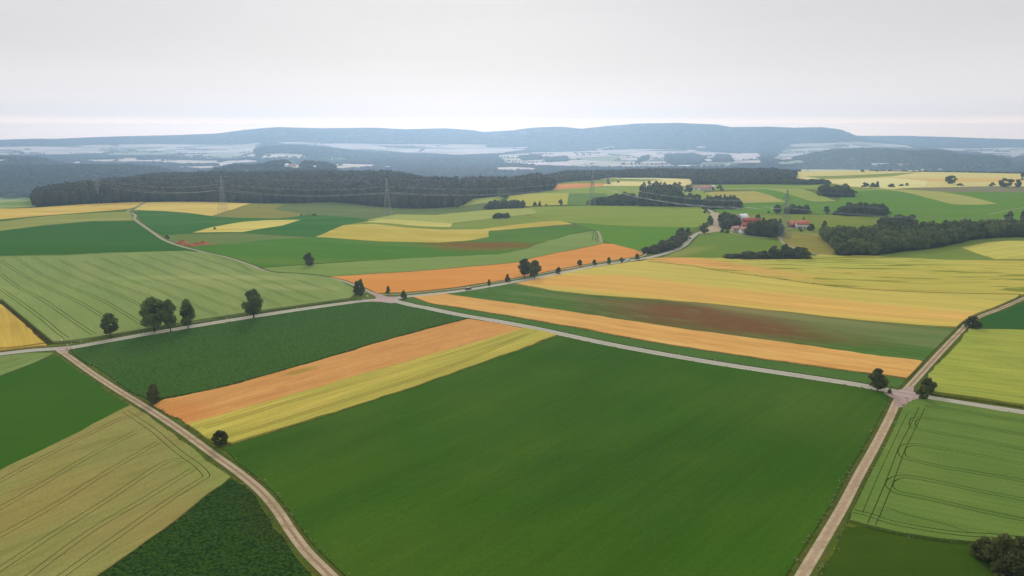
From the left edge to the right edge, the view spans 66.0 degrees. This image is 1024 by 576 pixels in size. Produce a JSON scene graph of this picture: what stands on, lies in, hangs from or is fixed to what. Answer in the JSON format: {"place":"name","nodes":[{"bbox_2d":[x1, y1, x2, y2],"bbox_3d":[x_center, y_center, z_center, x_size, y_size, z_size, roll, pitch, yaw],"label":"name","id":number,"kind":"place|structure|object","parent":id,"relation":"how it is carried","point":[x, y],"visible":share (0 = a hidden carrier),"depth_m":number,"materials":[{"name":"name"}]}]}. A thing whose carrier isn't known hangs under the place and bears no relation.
{"place":"outdoors","nodes":[
{"label":"outdoors","id":0,"kind":"place"},
{"bbox_2d":[0,197,34,208],"bbox_3d":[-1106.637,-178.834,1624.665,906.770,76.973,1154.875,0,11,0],"label":"grass field","id":1,"kind":"structure","parent":0,"point":[18,202],"depth_m":1159.39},
{"bbox_2d":[0,304,46,350],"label":"wheat field","id":2,"kind":"structure","parent":0,"point":[16,333],"depth_m":391.19,"materials":[{"name":"plant"}]},
{"bbox_2d":[0,353,53,375],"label":"oat field","id":3,"kind":"structure","parent":0,"point":[10,363],"depth_m":351.10,"materials":[{"name":"plant"}]},
{"bbox_2d":[0,209,126,221],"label":"grass field","id":4,"kind":"structure","parent":0,"point":[1,220],"depth_m":973.92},
{"bbox_2d":[0,356,128,469],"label":"grass field","id":5,"kind":"structure","parent":0,"point":[45,403],"depth_m":292.00,"materials":[{"name":"plant"}]},
{"bbox_2d":[0,212,133,230],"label":"barley field","id":6,"kind":"structure","parent":0,"point":[54,220],"depth_m":877.28,"materials":[{"name":"plant"}]},
{"bbox_2d":[0,202,143,219],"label":"wheat field","id":7,"kind":"structure","parent":0,"point":[41,211],"depth_m":1032.89,"materials":[{"name":"plant"}]},
{"bbox_2d":[0,221,194,255],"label":"beet field","id":8,"kind":"structure","parent":0,"point":[94,237],"depth_m":740.32,"materials":[{"name":"plant"}]},
{"bbox_2d":[0,405,229,575],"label":"barley field","id":9,"kind":"structure","parent":0,"point":[98,498],"depth_m":219.29,"materials":[{"name":"plant"}]},
{"bbox_2d":[0,251,355,342],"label":"rye field","id":10,"kind":"structure","parent":0,"point":[65,298],"depth_m":497.46,"materials":[{"name":"plant"}]},
{"bbox_2d":[135,202,250,215],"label":"wheat field","id":11,"kind":"structure","parent":0,"point":[207,208],"depth_m":1071.48,"materials":[{"name":"plant"}]},
{"bbox_2d":[99,478,310,575],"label":"beet field","id":12,"kind":"structure","parent":0,"point":[226,529],"depth_m":193.02,"materials":[{"name":"plant"}]},
{"bbox_2d":[162,233,308,246],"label":"pasture","id":13,"kind":"structure","parent":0,"point":[217,238],"depth_m":756.76,"materials":[{"name":"plant"}]},
{"bbox_2d":[193,220,298,232],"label":"barley field","id":14,"kind":"structure","parent":0,"point":[245,226],"depth_m":846.04,"materials":[{"name":"plant"}]},
{"bbox_2d":[135,210,366,236],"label":"clover field","id":15,"kind":"structure","parent":0,"point":[167,223],"depth_m":874.29,"materials":[{"name":"plant"}]},
{"bbox_2d":[213,203,306,217],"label":"pasture","id":16,"kind":"structure","parent":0,"point":[251,210],"depth_m":1000.82,"materials":[{"name":"plant"}]},
{"bbox_2d":[217,177,228,213],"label":"pylon","id":17,"kind":"object","parent":16,"relation":"on","point":[221,181],"visible":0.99,"depth_m":971.53,"materials":[{"name":"metal"}]},
{"bbox_2d":[71,301,469,400],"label":"beet field","id":18,"kind":"structure","parent":0,"point":[187,361],"depth_m":374.29,"materials":[{"name":"plant"}]},
{"bbox_2d":[153,319,521,424],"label":"stubble field","id":19,"kind":"structure","parent":0,"point":[193,407],"depth_m":334.10,"materials":[{"name":"plant"}]},
{"bbox_2d":[187,327,556,443],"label":"barley field","id":20,"kind":"structure","parent":0,"point":[249,422],"depth_m":307.44,"materials":[{"name":"plant"}]},
{"bbox_2d":[190,226,588,267],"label":"clover field","id":21,"kind":"structure","parent":0,"point":[276,252],"depth_m":691.60,"materials":[{"name":"plant"}]},
{"bbox_2d":[275,196,508,219],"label":"pasture","id":22,"kind":"structure","parent":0,"point":[344,210],"depth_m":1061.38,"materials":[{"name":"plant"}]},
{"bbox_2d":[383,178,391,215],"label":"pylon","id":23,"kind":"object","parent":22,"relation":"on","point":[388,197],"visible":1,"depth_m":968.40,"materials":[{"name":"metal"}]},
{"bbox_2d":[70,178,926,210],"bbox_3d":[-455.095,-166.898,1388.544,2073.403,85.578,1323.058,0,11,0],"label":"power cable","id":24,"kind":"object","parent":23,"relation":"hanging from","point":[484,189],"visible":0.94,"depth_m":976.08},
{"bbox_2d":[2,171,1009,197],"bbox_3d":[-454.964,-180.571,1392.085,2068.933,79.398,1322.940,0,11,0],"label":"power cable","id":25,"kind":"object","parent":23,"relation":"hanging from","point":[559,175],"visible":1,"depth_m":966.54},
{"bbox_2d":[79,183,1001,219],"bbox_3d":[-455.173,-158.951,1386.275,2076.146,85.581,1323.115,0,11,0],"label":"power cable","id":26,"kind":"object","parent":23,"relation":"hanging from","point":[523,193],"visible":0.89,"depth_m":960.19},
{"bbox_2d":[99,182,998,217],"bbox_3d":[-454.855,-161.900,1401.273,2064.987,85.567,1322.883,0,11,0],"label":"power cable","id":27,"kind":"object","parent":23,"relation":"hanging from","point":[545,190],"visible":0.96,"depth_m":975.99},
{"bbox_2d":[81,186,1018,218],"bbox_3d":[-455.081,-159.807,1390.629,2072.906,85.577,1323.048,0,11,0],"label":"power cable","id":28,"kind":"object","parent":23,"relation":"hanging from","point":[582,186],"visible":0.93,"depth_m":963.77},
{"bbox_2d":[113,180,1005,209],"bbox_3d":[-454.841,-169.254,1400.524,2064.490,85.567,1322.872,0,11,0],"label":"power cable","id":29,"kind":"object","parent":23,"relation":"hanging from","point":[558,183],"visible":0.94,"depth_m":975.30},
{"bbox_2d":[497,186,510,197],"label":"tree","id":30,"kind":"object","parent":22,"relation":"on","point":[504,190],"visible":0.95,"depth_m":1206.78,"materials":[{"name":"green plant"}]},
{"bbox_2d":[367,219,452,226],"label":"wheat field","id":31,"kind":"structure","parent":0,"point":[416,223],"depth_m":897.20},
{"bbox_2d":[262,231,604,276],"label":"oat field","id":32,"kind":"structure","parent":0,"point":[570,242],"depth_m":618.67,"materials":[{"name":"plant"}]},
{"bbox_2d":[303,252,314,265],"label":"tree","id":33,"kind":"object","parent":32,"relation":"on","point":[308,259],"visible":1,"depth_m":592.55,"materials":[{"name":"green plant"}]},
{"bbox_2d":[316,221,571,242],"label":"wheat field","id":34,"kind":"structure","parent":0,"point":[376,232],"depth_m":826.78,"materials":[{"name":"plant"}]},
{"bbox_2d":[348,215,552,229],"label":"grass field","id":35,"kind":"structure","parent":0,"point":[499,222],"depth_m":893.91,"materials":[{"name":"plant"}]},
{"bbox_2d":[369,207,537,222],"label":"oat field","id":36,"kind":"structure","parent":0,"point":[465,216],"depth_m":955.90,"materials":[{"name":"plant"}]},
{"bbox_2d":[116,149,802,163],"bbox_3d":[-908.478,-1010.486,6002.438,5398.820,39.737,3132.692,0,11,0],"label":"field","id":37,"kind":"structure","parent":0,"point":[609,158],"depth_m":5975.44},
{"bbox_2d":[458,196,503,206],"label":"barley field","id":38,"kind":"structure","parent":0,"point":[480,200],"depth_m":1178.21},
{"bbox_2d":[332,244,642,292],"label":"stubble field","id":39,"kind":"structure","parent":0,"point":[412,281],"depth_m":571.99,"materials":[{"name":"plant"}]},
{"bbox_2d":[58,292,918,406],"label":"junction","id":40,"kind":"object","parent":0,"point":[901,399],"visible":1,"depth_m":309.95,"materials":[{"name":"gravel"}]},
{"bbox_2d":[104,161,918,170],"bbox_3d":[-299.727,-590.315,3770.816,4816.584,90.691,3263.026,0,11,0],"label":"field","id":41,"kind":"structure","parent":0,"point":[340,166],"depth_m":4379.61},
{"bbox_2d":[0,178,1023,575],"bbox_3d":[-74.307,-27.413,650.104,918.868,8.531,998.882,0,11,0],"label":"verge","id":42,"kind":"structure","parent":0,"point":[792,569],"depth_m":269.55,"materials":[{"name":"green plant"}]},
{"bbox_2d":[99,313,118,337],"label":"tree","id":43,"kind":"object","parent":42,"relation":"on","point":[107,320],"visible":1,"depth_m":388.56,"materials":[{"name":"green plant"}]},
{"bbox_2d":[138,296,164,331],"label":"tree","id":44,"kind":"object","parent":42,"relation":"on","point":[148,311],"visible":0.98,"depth_m":396.95,"materials":[{"name":"green plant"}]},
{"bbox_2d":[161,299,176,331],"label":"tree","id":45,"kind":"object","parent":42,"relation":"on","point":[167,316],"visible":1,"depth_m":397.45,"materials":[{"name":"green plant"}]},
{"bbox_2d":[179,298,195,328],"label":"tree","id":46,"kind":"object","parent":42,"relation":"on","point":[188,315],"visible":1,"depth_m":405.20,"materials":[{"name":"green plant"}]},
{"bbox_2d":[210,430,227,445],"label":"tree","id":47,"kind":"object","parent":42,"relation":"on","point":[217,435],"visible":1,"depth_m":253.53,"materials":[{"name":"green plant"}]},
{"bbox_2d":[241,288,263,317],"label":"tree","id":48,"kind":"object","parent":42,"relation":"on","point":[253,305],"visible":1,"depth_m":425.06,"materials":[{"name":"green plant"}]},
{"bbox_2d":[356,279,364,295],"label":"tree","id":49,"kind":"object","parent":42,"relation":"on","point":[360,289],"visible":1,"depth_m":487.44,"materials":[{"name":"green plant"}]},
{"bbox_2d":[517,258,529,276],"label":"tree","id":50,"kind":"object","parent":42,"relation":"on","point":[523,267],"visible":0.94,"depth_m":556.27,"materials":[{"name":"green plant"}]},
{"bbox_2d":[528,260,541,277],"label":"tree","id":51,"kind":"object","parent":42,"relation":"on","point":[535,268],"visible":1,"depth_m":548.51,"materials":[{"name":"green plant"}]},
{"bbox_2d":[867,368,888,389],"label":"tree","id":52,"kind":"object","parent":42,"relation":"on","point":[881,381],"visible":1,"depth_m":309.47,"materials":[{"name":"green plant"}]},
{"bbox_2d":[915,385,928,398],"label":"tree","id":53,"kind":"object","parent":42,"relation":"on","point":[922,391],"visible":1,"depth_m":299.30,"materials":[{"name":"green plant"}]},
{"bbox_2d":[920,377,937,392],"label":"tree","id":54,"kind":"object","parent":42,"relation":"on","point":[931,385],"visible":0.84,"depth_m":307.37,"materials":[{"name":"green plant"}]},
{"bbox_2d":[0,142,1023,169],"bbox_3d":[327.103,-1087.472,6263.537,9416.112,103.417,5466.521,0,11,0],"label":"field","id":55,"kind":"structure","parent":0,"point":[481,148],"depth_m":7194.68,"materials":[{"name":"plant"}]},
{"bbox_2d":[0,142,1023,165],"bbox_3d":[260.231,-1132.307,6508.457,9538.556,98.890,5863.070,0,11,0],"label":"valley hedges","id":56,"kind":"object","parent":55,"relation":"on","point":[244,152],"visible":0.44,"depth_m":6663.05,"materials":[{"name":"green plant"}]},
{"bbox_2d":[0,141,1023,166],"bbox_3d":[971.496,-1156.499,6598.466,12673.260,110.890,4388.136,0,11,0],"label":"field","id":57,"kind":"structure","parent":0,"point":[223,153],"depth_m":7347.17,"materials":[{"name":"plant"}]},
{"bbox_2d":[0,208,1023,413],"bbox_3d":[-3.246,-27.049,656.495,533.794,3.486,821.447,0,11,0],"label":"road","id":58,"kind":"structure","parent":0,"point":[688,241],"depth_m":389.55,"materials":[{"name":"asphalt"}]},
{"bbox_2d":[0,206,1023,408],"bbox_3d":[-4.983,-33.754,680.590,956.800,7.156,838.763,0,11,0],"label":"ditch","id":59,"kind":"object","parent":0,"point":[36,332],"visible":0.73,"depth_m":402.32,"materials":[{"name":"green plant"}]},
{"bbox_2d":[146,384,160,402],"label":"tree","id":60,"kind":"object","parent":59,"relation":"on","point":[153,393],"visible":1,"depth_m":293.92,"materials":[{"name":"green plant"}]},
{"bbox_2d":[0,0,1023,139],"label":"sky","id":61,"kind":"structure","parent":0,"point":[69,68],"materials":[{"name":"white"}]},
{"bbox_2d":[35,177,1023,258],"bbox_3d":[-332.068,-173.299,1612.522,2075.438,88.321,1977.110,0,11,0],"label":"forest floor","id":62,"kind":"structure","parent":0,"point":[668,205],"depth_m":1118.00,"materials":[{"name":"plant"}]},
{"bbox_2d":[30,167,797,207],"bbox_3d":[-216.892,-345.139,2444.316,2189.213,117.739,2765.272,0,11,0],"label":"forest","id":63,"kind":"object","parent":62,"relation":"on","point":[293,185],"visible":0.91,"depth_m":1280.54,"materials":[{"name":"green plant"}]},
{"bbox_2d":[0,123,1023,197],"bbox_3d":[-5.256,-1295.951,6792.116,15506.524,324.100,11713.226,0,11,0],"label":"distant forest","id":64,"kind":"object","parent":62,"relation":"on","point":[55,170],"visible":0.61,"depth_m":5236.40,"materials":[{"name":"plant"}]},
{"bbox_2d":[660,192,669,205],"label":"grove tree","id":65,"kind":"object","parent":62,"relation":"on","point":[663,197],"visible":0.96,"depth_m":1066.39,"materials":[{"name":"green plant"}]},
{"bbox_2d":[484,179,919,258],"bbox_3d":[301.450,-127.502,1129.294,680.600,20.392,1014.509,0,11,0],"label":"grove trees","id":66,"kind":"object","parent":62,"relation":"on","point":[675,241],"visible":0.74,"depth_m":962.97,"materials":[{"name":"green plant"}]},
{"bbox_2d":[746,221,754,234],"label":"grove tree","id":67,"kind":"object","parent":62,"relation":"on","point":[750,224],"visible":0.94,"depth_m":775.50,"materials":[{"name":"green plant"}]},
{"bbox_2d":[753,220,763,235],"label":"grove tree","id":68,"kind":"object","parent":62,"relation":"on","point":[758,225],"visible":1,"depth_m":766.27,"materials":[{"name":"green plant"}]},
{"bbox_2d":[768,247,780,258],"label":"grove tree","id":69,"kind":"object","parent":62,"relation":"on","point":[775,254],"visible":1,"depth_m":638.98,"materials":[{"name":"green plant"}]},
{"bbox_2d":[792,247,804,258],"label":"grove tree","id":70,"kind":"object","parent":62,"relation":"on","point":[799,254],"visible":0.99,"depth_m":638.96,"materials":[{"name":"green plant"}]},
{"bbox_2d":[818,218,1023,254],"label":"valley wood","id":71,"kind":"object","parent":62,"relation":"on","point":[874,240],"visible":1,"depth_m":712.47,"materials":[{"name":"green plant"}]},
{"bbox_2d":[507,193,568,206],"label":"barley field","id":72,"kind":"structure","parent":0,"point":[548,199],"depth_m":1193.48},
{"bbox_2d":[56,297,1023,575],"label":"track","id":73,"kind":"structure","parent":0,"point":[320,561],"depth_m":234.69,"materials":[{"name":"gravel"}]},
{"bbox_2d":[224,336,888,575],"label":"grass field","id":74,"kind":"structure","parent":0,"point":[558,456],"depth_m":239.50,"materials":[{"name":"plant"}]},
{"bbox_2d":[126,187,1023,294],"bbox_3d":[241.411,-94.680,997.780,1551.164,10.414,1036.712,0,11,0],"label":"path","id":75,"kind":"structure","parent":0,"point":[347,282],"depth_m":667.98,"materials":[{"name":"gravel"}]},
{"bbox_2d":[553,183,603,189],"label":"stubble field","id":76,"kind":"structure","parent":0,"point":[566,186],"depth_m":1549.17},
{"bbox_2d":[567,193,607,205],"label":"grass field","id":77,"kind":"structure","parent":0,"point":[578,198],"depth_m":1219.35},
{"bbox_2d":[557,179,652,183],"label":"grass field","id":78,"kind":"structure","parent":0,"point":[610,180],"depth_m":1685.91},
{"bbox_2d":[529,205,710,226],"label":"grass field","id":79,"kind":"structure","parent":0,"point":[649,216],"depth_m":940.86,"materials":[{"name":"plant"}]},
{"bbox_2d":[539,186,713,204],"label":"grass field","id":80,"kind":"structure","parent":0,"point":[612,189],"depth_m":1382.35,"materials":[{"name":"plant"}]},
{"bbox_2d":[574,223,696,250],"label":"grass field","id":81,"kind":"structure","parent":0,"point":[635,238],"depth_m":817.67,"materials":[{"name":"plant"}]},
{"bbox_2d":[605,178,675,179],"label":"barley field","id":82,"kind":"structure","parent":0,"point":[645,178],"depth_m":1769.86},
{"bbox_2d":[603,179,691,185],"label":"wheat field","id":83,"kind":"structure","parent":0,"point":[684,182],"depth_m":1633.08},
{"bbox_2d":[403,298,905,387],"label":"grass field","id":84,"kind":"structure","parent":0,"point":[814,370],"depth_m":365.38,"materials":[{"name":"plant"}]},
{"bbox_2d":[413,293,921,378],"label":"wheat field","id":85,"kind":"structure","parent":0,"point":[816,356],"depth_m":385.80,"materials":[{"name":"plant"}]},
{"bbox_2d":[451,284,955,362],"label":"clover field","id":86,"kind":"structure","parent":0,"point":[921,343],"depth_m":425.39,"materials":[{"name":"plant"}]},
{"bbox_2d":[698,212,721,233],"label":"gravel yard","id":87,"kind":"structure","parent":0,"point":[714,227],"depth_m":858.67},
{"bbox_2d":[662,232,814,257],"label":"grass field","id":88,"kind":"structure","parent":0,"point":[713,245],"depth_m":713.89,"materials":[{"name":"plant"}]},
{"bbox_2d":[705,191,784,202],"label":"stubble field","id":89,"kind":"structure","parent":0,"point":[750,197],"depth_m":1229.13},
{"bbox_2d":[516,260,1018,327],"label":"wheat field","id":90,"kind":"structure","parent":0,"point":[652,280],"depth_m":496.93,"materials":[{"name":"plant"}]},
{"bbox_2d":[748,189,811,201],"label":"grass field","id":91,"kind":"structure","parent":0,"point":[778,195],"depth_m":1249.08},
{"bbox_2d":[710,184,878,190],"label":"grass field","id":92,"kind":"structure","parent":0,"point":[753,186],"depth_m":1485.50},
{"bbox_2d":[768,188,836,201],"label":"barley field","id":93,"kind":"structure","parent":0,"point":[807,195],"depth_m":1248.03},
{"bbox_2d":[782,232,834,254],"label":"hay field","id":94,"kind":"structure","parent":0,"point":[816,244],"depth_m":726.20,"materials":[{"name":"plant"}]},
{"bbox_2d":[778,190,792,238],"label":"pylon","id":95,"kind":"object","parent":94,"relation":"on","point":[783,204],"visible":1,"depth_m":750.25,"materials":[{"name":"metal"}]},
{"bbox_2d":[103,182,1010,216],"bbox_3d":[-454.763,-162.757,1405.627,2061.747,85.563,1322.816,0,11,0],"label":"power cable","id":96,"kind":"object","parent":95,"relation":"hanging from","point":[560,188],"visible":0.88,"depth_m":980.86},
{"bbox_2d":[643,254,1023,295],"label":"barley field","id":97,"kind":"structure","parent":0,"point":[884,273],"depth_m":570.90,"materials":[{"name":"plant"}]},
{"bbox_2d":[799,401,895,575],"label":"track","id":98,"kind":"structure","parent":0,"point":[809,562],"depth_m":218.00,"materials":[{"name":"gravel"}]},
{"bbox_2d":[807,172,917,178],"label":"grass field","id":99,"kind":"structure","parent":0,"point":[857,176],"depth_m":1863.09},
{"bbox_2d":[715,190,1023,223],"bbox_3d":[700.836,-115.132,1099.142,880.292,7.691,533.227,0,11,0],"label":"grass field","id":100,"kind":"structure","parent":0,"point":[907,204],"depth_m":1108.21,"materials":[{"name":"plant"}]},
{"bbox_2d":[719,213,1023,237],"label":"pasture","id":101,"kind":"structure","parent":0,"point":[834,221],"depth_m":905.26,"materials":[{"name":"plant"}]},
{"bbox_2d":[794,220,809,228],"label":"farmhouse","id":102,"kind":"object","parent":101,"relation":"on","point":[803,224],"visible":0.89,"depth_m":818.25,"materials":[{"name":"paint"}]},
{"bbox_2d":[830,178,927,187],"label":"barley field","id":103,"kind":"structure","parent":0,"point":[885,182],"depth_m":1631.50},
{"bbox_2d":[797,170,1023,188],"bbox_3d":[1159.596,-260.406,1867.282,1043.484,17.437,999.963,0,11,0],"label":"wheat field","id":104,"kind":"structure","parent":0,"point":[935,179],"depth_m":1814.50,"materials":[{"name":"plant"}]},
{"bbox_2d":[998,178,1014,186],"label":"tree","id":105,"kind":"object","parent":104,"relation":"on","point":[1003,184],"visible":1,"depth_m":1500.69,"materials":[{"name":"green plant"}]},
{"bbox_2d":[818,526,1015,575],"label":"grass field","id":106,"kind":"structure","parent":0,"point":[865,551],"depth_m":188.38,"materials":[{"name":"plant"}]},
{"bbox_2d":[969,536,993,560],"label":"bush","id":107,"kind":"object","parent":106,"relation":"on","point":[976,546],"visible":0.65,"depth_m":187.49,"materials":[{"name":"green plant"}]},
{"bbox_2d":[982,533,1016,575],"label":"bush","id":108,"kind":"object","parent":106,"relation":"on","point":[1003,544],"visible":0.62,"depth_m":181.70,"materials":[{"name":"green plant"}]},
{"bbox_2d":[991,548,1023,575],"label":"bush","id":109,"kind":"object","parent":106,"relation":"on","point":[1011,560],"visible":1,"depth_m":177.40,"materials":[{"name":"green plant"}]},
{"bbox_2d":[1014,535,1023,552],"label":"bush","id":110,"kind":"object","parent":106,"relation":"on","point":[1019,541],"visible":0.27,"depth_m":184.16,"materials":[{"name":"green plant"}]},
{"bbox_2d":[838,238,1023,260],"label":"grass field","id":111,"kind":"structure","parent":0,"point":[954,252],"depth_m":661.39,"materials":[{"name":"plant"}]},
{"bbox_2d":[850,399,1023,542],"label":"rye field","id":112,"kind":"structure","parent":0,"point":[946,471],"depth_m":230.88,"materials":[{"name":"plant"}]},
{"bbox_2d":[879,189,995,204],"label":"barley field","id":113,"kind":"structure","parent":0,"point":[955,199],"depth_m":1220.13,"materials":[{"name":"plant"}]},
{"bbox_2d":[911,187,1023,191],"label":"ploughed field","id":114,"kind":"structure","parent":0,"point":[980,189],"depth_m":1407.13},
{"bbox_2d":[928,328,1023,405],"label":"rapeseed field","id":115,"kind":"structure","parent":0,"point":[985,364],"depth_m":338.14,"materials":[{"name":"plant"}]},
{"bbox_2d":[962,241,1023,259],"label":"barley field","id":116,"kind":"structure","parent":0,"point":[1006,250],"depth_m":673.41,"materials":[{"name":"plant"}]},
{"bbox_2d":[971,302,1023,329],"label":"beet field","id":117,"kind":"structure","parent":0,"point":[1011,317],"depth_m":435.60,"materials":[{"name":"plant"}]},
{"bbox_2d":[963,316,982,328],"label":"tree","id":118,"kind":"object","parent":117,"relation":"on","point":[975,323],"visible":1,"depth_m":412.64,"materials":[{"name":"green plant"}]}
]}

